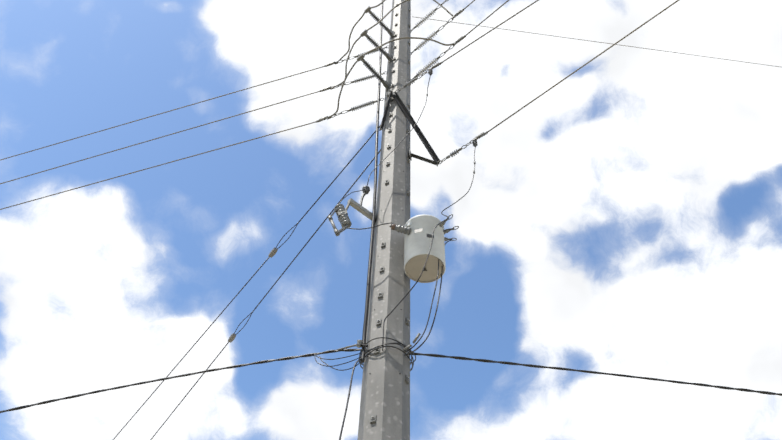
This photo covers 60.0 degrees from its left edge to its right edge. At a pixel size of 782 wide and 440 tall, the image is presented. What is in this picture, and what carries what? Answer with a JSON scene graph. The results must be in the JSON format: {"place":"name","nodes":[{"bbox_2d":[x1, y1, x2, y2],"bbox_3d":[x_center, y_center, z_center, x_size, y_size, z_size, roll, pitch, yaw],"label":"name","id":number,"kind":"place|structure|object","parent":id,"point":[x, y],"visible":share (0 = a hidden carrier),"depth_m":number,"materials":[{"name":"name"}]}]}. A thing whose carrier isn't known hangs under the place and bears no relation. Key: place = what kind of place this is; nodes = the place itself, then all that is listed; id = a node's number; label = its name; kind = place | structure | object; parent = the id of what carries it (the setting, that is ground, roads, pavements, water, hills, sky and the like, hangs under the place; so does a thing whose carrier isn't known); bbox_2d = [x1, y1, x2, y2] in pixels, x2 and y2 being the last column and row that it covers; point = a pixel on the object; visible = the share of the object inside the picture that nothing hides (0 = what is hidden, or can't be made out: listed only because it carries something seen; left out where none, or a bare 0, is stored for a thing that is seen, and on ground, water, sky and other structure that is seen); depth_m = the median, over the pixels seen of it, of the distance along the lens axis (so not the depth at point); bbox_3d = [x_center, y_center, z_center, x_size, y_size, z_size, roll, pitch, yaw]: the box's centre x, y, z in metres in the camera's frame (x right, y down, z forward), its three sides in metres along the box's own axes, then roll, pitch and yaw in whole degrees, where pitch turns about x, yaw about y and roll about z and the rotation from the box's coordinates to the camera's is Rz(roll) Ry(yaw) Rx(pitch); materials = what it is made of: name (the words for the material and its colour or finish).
{"place":"outdoors","nodes":[
{"label":"outdoors","id":0,"kind":"place"},
{"bbox_2d":[0,0,781,439],"bbox_3d":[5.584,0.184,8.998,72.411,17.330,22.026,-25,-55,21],"label":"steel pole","id":1,"kind":"object","parent":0,"point":[404,248],"visible":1,"depth_m":8.46,"materials":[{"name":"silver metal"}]},
{"bbox_2d":[0,0,781,439],"label":"sky","id":2,"kind":"structure","parent":0,"point":[627,219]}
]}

